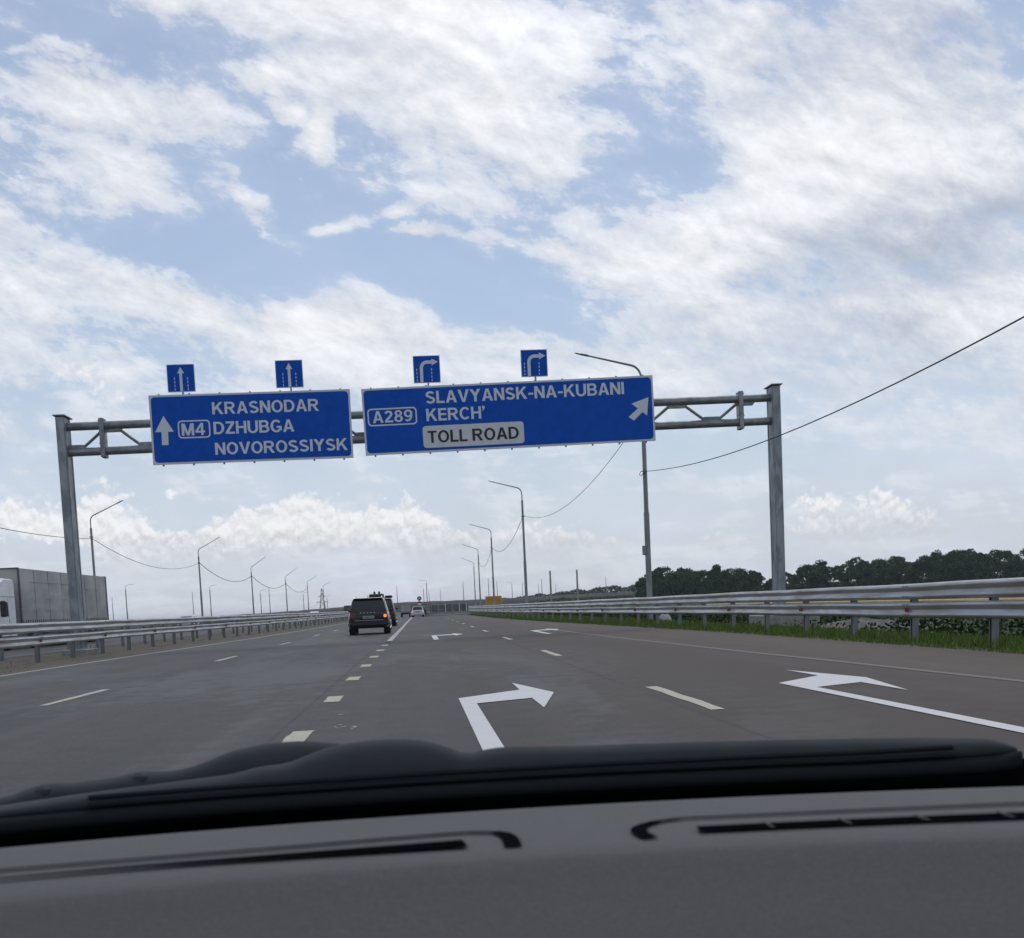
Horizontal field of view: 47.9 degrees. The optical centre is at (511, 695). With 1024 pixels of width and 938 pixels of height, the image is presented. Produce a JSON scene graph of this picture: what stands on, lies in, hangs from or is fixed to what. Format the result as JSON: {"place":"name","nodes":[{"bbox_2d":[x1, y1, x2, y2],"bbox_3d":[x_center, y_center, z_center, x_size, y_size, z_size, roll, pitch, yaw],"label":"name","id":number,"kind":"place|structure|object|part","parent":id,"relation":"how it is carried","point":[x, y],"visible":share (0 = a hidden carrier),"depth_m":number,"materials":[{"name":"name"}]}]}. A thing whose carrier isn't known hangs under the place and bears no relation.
{"place":"outdoors","nodes":[
{"label":"outdoors","id":0,"kind":"place"},
{"bbox_2d":[1,624,311,672],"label":"median gravel","id":1,"kind":"structure","parent":0,"point":[117,652],"depth_m":43.14,"materials":[{"name":"grey gravel"}]},
{"bbox_2d":[4,620,317,657],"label":"oncoming road","id":2,"kind":"structure","parent":0,"point":[27,651],"depth_m":66.85,"materials":[{"name":"grey asphalt"}]},
{"bbox_2d":[0,567,108,650],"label":"articulated truck","id":3,"kind":"object","parent":2,"relation":"on","point":[32,596],"visible":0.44,"depth_m":61.51,"materials":[{"name":"white paint"}]},
{"bbox_2d":[178,615,199,624],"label":"van","id":4,"kind":"object","parent":2,"relation":"on","point":[189,616],"visible":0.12,"depth_m":143.50,"materials":[{"name":"white paint"}]},
{"bbox_2d":[323,613,421,620],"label":"road ahead","id":5,"kind":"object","parent":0,"point":[399,614],"visible":0.02,"depth_m":210.41,"materials":[{"name":"grey asphalt"}]},
{"bbox_2d":[344,605,350,610],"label":"lorry","id":6,"kind":"object","parent":5,"relation":"on","point":[347,607],"visible":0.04,"depth_m":257.72,"materials":[{"name":"paint"}]},
{"bbox_2d":[0,615,1023,797],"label":"road","id":7,"kind":"structure","parent":0,"point":[465,683],"depth_m":13.95,"materials":[{"name":"grey asphalt"}]},
{"bbox_2d":[348,596,392,634],"bbox_3d":[-6.897,-3.903,55.974,2.190,1.820,4.680,-3,5,-5],"label":"suv","id":8,"kind":"object","parent":7,"relation":"on","point":[372,612],"visible":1,"depth_m":53.81,"materials":[{"name":"black paint"}]},
{"bbox_3d":[-6.732,-4.192,53.883,1.479,0.459,0.189,-3,5,-5],"label":"rear window","id":9,"kind":"part","parent":8,"relation":"part of","materials":[{"name":"black glass"}]},
{"bbox_2d":[369,591,397,625],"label":"off road wagon","id":10,"kind":"object","parent":7,"relation":"on","point":[390,604],"visible":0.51,"depth_m":78.67,"materials":[{"name":"paint"}]},
{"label":"rear window","id":11,"kind":"part","parent":10,"relation":"part of","materials":[{"name":"black glass"}]},
{"bbox_2d":[400,604,410,616],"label":"box truck","id":12,"kind":"object","parent":7,"relation":"on","point":[405,609],"visible":0.95,"depth_m":164.85,"materials":[{"name":"metal"}]},
{"bbox_2d":[411,606,424,616],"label":"estate car","id":13,"kind":"object","parent":7,"relation":"on","point":[417,610],"visible":1,"depth_m":158.16,"materials":[{"name":"white paint"}]},
{"bbox_2d":[417,596,421,616],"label":"round sign","id":14,"kind":"object","parent":7,"relation":"on","point":[419,598],"visible":0.52,"depth_m":161.82,"materials":[{"name":"metal"}]},
{"bbox_2d":[425,611,470,615],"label":"concrete barrier","id":15,"kind":"object","parent":7,"relation":"on","point":[448,613],"visible":0.84,"depth_m":159.15,"materials":[{"name":"grey concrete"}]},
{"bbox_2d":[0,738,1023,937],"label":"car","id":16,"kind":"object","parent":7,"relation":"on","point":[807,838],"visible":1,"depth_m":0.63,"materials":[{"name":"grey plastic"}]},
{"bbox_2d":[0,597,1023,675],"bbox_3d":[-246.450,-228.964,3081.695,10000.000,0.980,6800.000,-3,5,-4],"label":"ground","id":17,"kind":"structure","parent":0,"point":[59,659],"depth_m":48.35,"materials":[{"name":"soil"}]},
{"bbox_2d":[89,500,122,575],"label":"street lamp","id":18,"kind":"object","parent":17,"relation":"on","point":[92,552],"visible":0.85,"depth_m":101.59,"materials":[{"name":"metal"}]},
{"bbox_2d":[1,528,90,538],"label":"overhead cable","id":19,"kind":"object","parent":18,"relation":"attached to","point":[40,534],"visible":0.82,"depth_m":86.34,"materials":[{"name":"grey plastic"}]},
{"bbox_2d":[125,584,131,618],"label":"street lamp","id":20,"kind":"object","parent":17,"relation":"on","point":[126,601],"visible":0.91,"depth_m":312.55,"materials":[{"name":"metal"}]},
{"bbox_2d":[0,614,347,660],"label":"guardrail","id":21,"kind":"object","parent":17,"relation":"on","point":[96,642],"visible":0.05,"depth_m":57.61,"materials":[{"name":"metal"}]},
{"bbox_2d":[0,611,348,662],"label":"guardrail","id":22,"kind":"object","parent":17,"relation":"on","point":[36,640],"visible":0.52,"depth_m":46.71,"materials":[{"name":"metal"}]},
{"bbox_2d":[197,537,218,623],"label":"street lamp","id":23,"kind":"object","parent":17,"relation":"on","point":[198,562],"visible":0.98,"depth_m":156.34,"materials":[{"name":"metal"}]},
{"bbox_2d":[92,538,197,568],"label":"overhead cable","id":24,"kind":"object","parent":23,"relation":"attached to","point":[136,561],"visible":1,"depth_m":115.64,"materials":[{"name":"grey plastic"}]},
{"bbox_2d":[250,557,264,619],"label":"street lamp","id":25,"kind":"object","parent":17,"relation":"on","point":[252,591],"visible":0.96,"depth_m":218.85,"materials":[{"name":"metal"}]},
{"bbox_2d":[200,563,249,581],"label":"overhead cable","id":26,"kind":"object","parent":25,"relation":"attached to","point":[222,578],"visible":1,"depth_m":178.95,"materials":[{"name":"grey plastic"}]},
{"bbox_2d":[200,611,337,623],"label":"noise fence","id":27,"kind":"object","parent":17,"relation":"on","point":[271,618],"visible":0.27,"depth_m":462.49,"materials":[{"name":"metal"}]},
{"bbox_2d":[285,569,294,617],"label":"street lamp","id":28,"kind":"object","parent":17,"relation":"on","point":[286,593],"visible":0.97,"depth_m":279.40,"materials":[{"name":"metal"}]},
{"bbox_2d":[316,589,326,608],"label":"lattice pylon","id":29,"kind":"object","parent":17,"relation":"on","point":[320,596],"visible":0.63,"depth_m":690.51,"materials":[{"name":"metal"}]},
{"bbox_2d":[52,383,819,655],"bbox_3d":[-2.594,-6.459,43.572,28.385,9.488,1.700,-3,5,-4],"label":"sign gantry","id":30,"kind":"object","parent":17,"relation":"on","point":[68,451],"visible":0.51,"depth_m":43.78,"materials":[{"name":"metal"}]},
{"bbox_2d":[148,388,353,466],"bbox_3d":[-9.536,-9.832,42.401,7.250,2.590,0.582,-3,5,-4],"label":"direction sign","id":31,"kind":"object","parent":30,"relation":"attached to","point":[224,428],"visible":1,"depth_m":42.12,"materials":[{"name":"metal"}]},
{"bbox_2d":[166,364,195,393],"bbox_3d":[-12.009,-11.324,41.862,0.990,1.360,0.100,-3,5,-4],"label":"lane sign","id":32,"kind":"object","parent":31,"relation":"attached to","point":[180,377],"visible":1,"depth_m":41.80,"materials":[{"name":"blue metal"}]},
{"bbox_2d":[275,360,303,390],"bbox_3d":[-8.137,-11.560,42.154,0.990,1.360,0.100,-3,5,-4],"label":"lane sign","id":33,"kind":"object","parent":31,"relation":"attached to","point":[288,373],"visible":1,"depth_m":42.09,"materials":[{"name":"blue metal"}]},
{"bbox_2d":[361,375,655,456],"bbox_3d":[-0.091,-10.433,43.109,10.860,2.520,0.588,-4,5,-4],"label":"direction sign","id":34,"kind":"object","parent":30,"relation":"attached to","point":[479,416],"visible":1,"depth_m":42.82,"materials":[{"name":"metal"}]},
{"bbox_2d":[413,355,440,385],"bbox_3d":[-3.139,-11.836,42.533,0.990,1.360,0.100,-3,5,-4],"label":"lane sign","id":35,"kind":"object","parent":34,"relation":"attached to","point":[426,369],"visible":1,"depth_m":42.47,"materials":[{"name":"blue metal"}]},
{"bbox_2d":[520,349,547,380],"bbox_3d":[0.829,-12.146,42.827,0.990,1.360,0.100,-3,5,-4],"label":"lane sign","id":36,"kind":"object","parent":34,"relation":"attached to","point":[534,363],"visible":1,"depth_m":42.77,"materials":[{"name":"blue metal"}]},
{"bbox_2d":[430,603,467,611],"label":"retaining wall","id":37,"kind":"structure","parent":17,"relation":"on","point":[449,607],"depth_m":238.87,"materials":[{"name":"concrete"}]},
{"bbox_2d":[462,558,475,608],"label":"street lamp","id":38,"kind":"object","parent":17,"relation":"on","point":[474,584],"visible":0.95,"depth_m":270.93,"materials":[{"name":"metal"}]},
{"bbox_2d":[462,544,480,608],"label":"street lamp","id":39,"kind":"object","parent":17,"relation":"on","point":[479,577],"visible":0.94,"depth_m":209.12,"materials":[{"name":"metal"}]},
{"bbox_2d":[470,524,494,608],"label":"street lamp","id":40,"kind":"object","parent":17,"relation":"on","point":[492,569],"visible":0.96,"depth_m":157.42,"materials":[{"name":"metal"}]},
{"bbox_2d":[485,596,501,604],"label":"notice board","id":41,"kind":"object","parent":17,"relation":"on","point":[489,600],"visible":0.74,"depth_m":169.71,"materials":[{"name":"metal"}]},
{"bbox_2d":[489,481,528,613],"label":"street lamp","id":42,"kind":"object","parent":17,"relation":"on","point":[525,569],"visible":0.94,"depth_m":103.64,"materials":[{"name":"metal"}]},
{"bbox_2d":[549,571,551,607],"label":"utility pole","id":43,"kind":"object","parent":17,"relation":"on","point":[550,587],"visible":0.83,"depth_m":350.42,"materials":[{"name":"metal"}]},
{"bbox_2d":[576,570,578,607],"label":"utility pole","id":44,"kind":"object","parent":17,"relation":"on","point":[577,585],"visible":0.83,"depth_m":350.96,"materials":[{"name":"metal"}]},
{"bbox_2d":[517,584,644,597],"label":"wood","id":45,"kind":"object","parent":17,"relation":"on","point":[616,588],"visible":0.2,"depth_m":826.52,"materials":[{"name":"green plant"}]},
{"bbox_2d":[575,352,652,619],"bbox_3d":[4.645,-9.145,51.983,3.128,12.501,0.290,-3,5,-4],"label":"street lamp","id":46,"kind":"object","parent":17,"relation":"on","point":[646,550],"visible":0.8,"depth_m":52.11,"materials":[{"name":"metal"}]},
{"bbox_2d":[523,442,623,517],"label":"overhead cable","id":47,"kind":"object","parent":46,"relation":"attached to","point":[582,491],"visible":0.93,"depth_m":68.75,"materials":[{"name":"grey plastic"}]},
{"bbox_2d":[642,316,1023,471],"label":"overhead cable","id":48,"kind":"object","parent":46,"relation":"attached to","point":[869,395],"visible":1,"depth_m":25.18,"materials":[{"name":"grey plastic"}]},
{"bbox_2d":[631,581,642,596],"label":"broadleaf tree","id":49,"kind":"object","parent":17,"relation":"on","point":[635,593],"visible":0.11,"depth_m":420.09,"materials":[{"name":"green plant"}]},
{"bbox_2d":[634,577,646,597],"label":"broadleaf tree","id":50,"kind":"object","parent":17,"relation":"on","point":[638,584],"visible":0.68,"depth_m":399.71,"materials":[{"name":"green plant"}]},
{"bbox_2d":[639,573,669,596],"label":"broadleaf tree","id":51,"kind":"object","parent":17,"relation":"on","point":[656,581],"visible":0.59,"depth_m":403.90,"materials":[{"name":"green plant"}]},
{"bbox_2d":[660,614,671,620],"bbox_3d":[6.867,-3.447,51.796,0.723,0.673,0.612,-3,5,-4],"label":"boulder","id":52,"kind":"object","parent":17,"relation":"on","point":[664,616],"visible":0.29,"depth_m":51.64,"materials":[{"name":"stone"}]},
{"bbox_2d":[652,566,680,596],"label":"broadleaf tree","id":53,"kind":"object","parent":17,"relation":"on","point":[659,571],"visible":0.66,"depth_m":403.15,"materials":[{"name":"green plant"}]},
{"bbox_2d":[664,572,688,595],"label":"broadleaf tree","id":54,"kind":"object","parent":17,"relation":"on","point":[681,582],"visible":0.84,"depth_m":403.97,"materials":[{"name":"green plant"}]},
{"bbox_2d":[671,567,696,593],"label":"broadleaf tree","id":55,"kind":"object","parent":17,"relation":"on","point":[686,572],"visible":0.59,"depth_m":405.89,"materials":[{"name":"green plant"}]},
{"bbox_2d":[685,570,716,594],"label":"broadleaf tree","id":56,"kind":"object","parent":17,"relation":"on","point":[697,576],"visible":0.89,"depth_m":400.32,"materials":[{"name":"green plant"}]},
{"bbox_2d":[702,575,719,593],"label":"broadleaf tree","id":57,"kind":"object","parent":17,"relation":"on","point":[709,589],"visible":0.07,"depth_m":415.49,"materials":[{"name":"green plant"}]},
{"bbox_2d":[701,564,724,593],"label":"broadleaf tree","id":58,"kind":"object","parent":17,"relation":"on","point":[715,570],"visible":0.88,"depth_m":400.79,"materials":[{"name":"green plant"}]},
{"bbox_2d":[714,568,744,592],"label":"broadleaf tree","id":59,"kind":"object","parent":17,"relation":"on","point":[727,573],"visible":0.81,"depth_m":402.38,"materials":[{"name":"green plant"}]},
{"bbox_2d":[724,568,753,591],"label":"broadleaf tree","id":60,"kind":"object","parent":17,"relation":"on","point":[740,573],"visible":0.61,"depth_m":405.43,"materials":[{"name":"green plant"}]},
{"bbox_2d":[469,577,1023,646],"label":"guardrail","id":61,"kind":"object","parent":17,"relation":"on","point":[993,609],"visible":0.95,"depth_m":26.51,"materials":[{"name":"metal"}]},
{"bbox_2d":[740,570,763,591],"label":"broadleaf tree","id":62,"kind":"object","parent":17,"relation":"on","point":[752,577],"visible":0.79,"depth_m":402.61,"materials":[{"name":"green plant"}]},
{"bbox_2d":[514,578,997,608],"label":"dark hedge","id":63,"kind":"object","parent":17,"relation":"on","point":[561,599],"visible":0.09,"depth_m":482.28,"materials":[{"name":"plant"}]},
{"bbox_2d":[753,577,765,587],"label":"broadleaf tree","id":64,"kind":"object","parent":17,"relation":"on","point":[762,586],"visible":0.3,"depth_m":408.03,"materials":[{"name":"green plant"}]},
{"bbox_2d":[764,578,771,590],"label":"broadleaf tree","id":65,"kind":"object","parent":17,"relation":"on","point":[768,585],"visible":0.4,"depth_m":408.20,"materials":[{"name":"green plant"}]},
{"bbox_2d":[529,604,1023,637],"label":"weeds","id":66,"kind":"object","parent":17,"relation":"on","point":[983,628],"visible":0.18,"depth_m":33.61,"materials":[{"name":"green plant"}]},
{"bbox_2d":[785,572,794,589],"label":"broadleaf tree","id":67,"kind":"object","parent":17,"relation":"on","point":[787,574],"visible":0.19,"depth_m":427.13,"materials":[{"name":"green plant"}]},
{"bbox_2d":[786,574,800,589],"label":"broadleaf tree","id":68,"kind":"object","parent":17,"relation":"on","point":[793,578],"visible":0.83,"depth_m":400.53,"materials":[{"name":"green plant"}]},
{"bbox_2d":[795,569,810,589],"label":"broadleaf tree","id":69,"kind":"object","parent":17,"relation":"on","point":[800,573],"visible":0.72,"depth_m":406.31,"materials":[{"name":"green plant"}]},
{"bbox_2d":[793,564,827,588],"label":"broadleaf tree","id":70,"kind":"object","parent":17,"relation":"on","point":[813,574],"visible":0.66,"depth_m":408.75,"materials":[{"name":"green plant"}]},
{"bbox_2d":[808,559,832,588],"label":"broadleaf tree","id":71,"kind":"object","parent":17,"relation":"on","point":[826,570],"visible":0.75,"depth_m":410.44,"materials":[{"name":"green plant"}]},
{"bbox_2d":[829,564,854,587],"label":"broadleaf tree","id":72,"kind":"object","parent":17,"relation":"on","point":[838,571],"visible":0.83,"depth_m":404.07,"materials":[{"name":"green plant"}]},
{"bbox_2d":[840,556,868,586],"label":"broadleaf tree","id":73,"kind":"object","parent":17,"relation":"on","point":[856,573],"visible":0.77,"depth_m":403.07,"materials":[{"name":"green plant"}]},
{"bbox_2d":[706,598,1023,626],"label":"gas pipe","id":74,"kind":"object","parent":17,"relation":"on","point":[921,600],"visible":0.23,"depth_m":37.02,"materials":[{"name":"metal"}]},
{"bbox_2d":[820,617,909,631],"bbox_3d":[11.653,-2.205,38.456,3.884,0.839,5.098,-1,5,21],"label":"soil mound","id":75,"kind":"object","parent":17,"relation":"on","point":[863,621],"visible":0.28,"depth_m":37.66,"materials":[{"name":"soil"}]},
{"bbox_2d":[850,560,879,585],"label":"broadleaf tree","id":76,"kind":"object","parent":17,"relation":"on","point":[868,568],"visible":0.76,"depth_m":404.00,"materials":[{"name":"green plant"}]},
{"bbox_2d":[865,563,880,585],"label":"broadleaf tree","id":77,"kind":"object","parent":17,"relation":"on","point":[876,582],"visible":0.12,"depth_m":412.07,"materials":[{"name":"green plant"}]},
{"bbox_2d":[870,558,891,585],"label":"broadleaf tree","id":78,"kind":"object","parent":17,"relation":"on","point":[879,566],"visible":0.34,"depth_m":413.66,"materials":[{"name":"green plant"}]},
{"bbox_2d":[875,559,897,585],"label":"broadleaf tree","id":79,"kind":"object","parent":17,"relation":"on","point":[886,563],"visible":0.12,"depth_m":423.45,"materials":[{"name":"green plant"}]},
{"bbox_2d":[879,556,913,584],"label":"broadleaf tree","id":80,"kind":"object","parent":17,"relation":"on","point":[895,563],"visible":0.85,"depth_m":407.25,"materials":[{"name":"green plant"}]},
{"bbox_2d":[891,556,908,584],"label":"broadleaf tree","id":81,"kind":"object","parent":17,"relation":"on","point":[895,579],"visible":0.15,"depth_m":415.57,"materials":[{"name":"green plant"}]},
{"bbox_2d":[908,554,941,582],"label":"broadleaf tree","id":82,"kind":"object","parent":17,"relation":"on","point":[921,564],"visible":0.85,"depth_m":403.20,"materials":[{"name":"green plant"}]},
{"bbox_2d":[922,549,954,582],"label":"broadleaf tree","id":83,"kind":"object","parent":17,"relation":"on","point":[936,557],"visible":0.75,"depth_m":402.69,"materials":[{"name":"green plant"}]},
{"bbox_2d":[904,622,976,635],"bbox_3d":[13.801,-2.229,39.767,4.353,0.678,4.377,-3,5,-4],"label":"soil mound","id":84,"kind":"object","parent":17,"relation":"on","point":[927,628],"visible":0.04,"depth_m":38.72,"materials":[{"name":"soil"}]},
{"bbox_2d":[938,549,978,580],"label":"broadleaf tree","id":85,"kind":"object","parent":17,"relation":"on","point":[952,556],"visible":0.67,"depth_m":408.81,"materials":[{"name":"green plant"}]},
{"bbox_2d":[944,548,988,580],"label":"broadleaf tree","id":86,"kind":"object","parent":17,"relation":"on","point":[967,554],"visible":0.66,"depth_m":409.43,"materials":[{"name":"green plant"}]},
{"bbox_2d":[962,556,987,579],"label":"broadleaf tree","id":87,"kind":"object","parent":17,"relation":"on","point":[977,557],"visible":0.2,"depth_m":412.80,"materials":[{"name":"green plant"}]},
{"bbox_2d":[972,552,996,578],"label":"broadleaf tree","id":88,"kind":"object","parent":17,"relation":"on","point":[992,565],"visible":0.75,"depth_m":412.02,"materials":[{"name":"green plant"}]},
{"bbox_2d":[981,549,1010,578],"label":"broadleaf tree","id":89,"kind":"object","parent":17,"relation":"on","point":[999,561],"visible":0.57,"depth_m":412.37,"materials":[{"name":"green plant"}]},
{"bbox_2d":[993,550,1023,578],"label":"broadleaf tree","id":90,"kind":"object","parent":17,"relation":"on","point":[1007,555],"visible":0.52,"depth_m":415.49,"materials":[{"name":"green plant"}]},
{"bbox_2d":[1008,548,1023,577],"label":"broadleaf tree","id":91,"kind":"object","parent":17,"relation":"on","point":[1019,561],"visible":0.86,"depth_m":408.48,"materials":[{"name":"green plant"}]},
{"bbox_2d":[0,0,1023,619],"label":"sky","id":92,"kind":"structure","parent":0,"point":[823,200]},
{"bbox_2d":[104,574,999,628],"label":"earth bank","id":93,"kind":"structure","parent":0,"point":[504,601],"depth_m":497.92,"materials":[{"name":"green plant"}]},
{"bbox_2d":[467,612,1023,653],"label":"grass","id":94,"kind":"structure","parent":0,"point":[942,640],"depth_m":27.78,"materials":[{"name":"green plant"}]}
]}

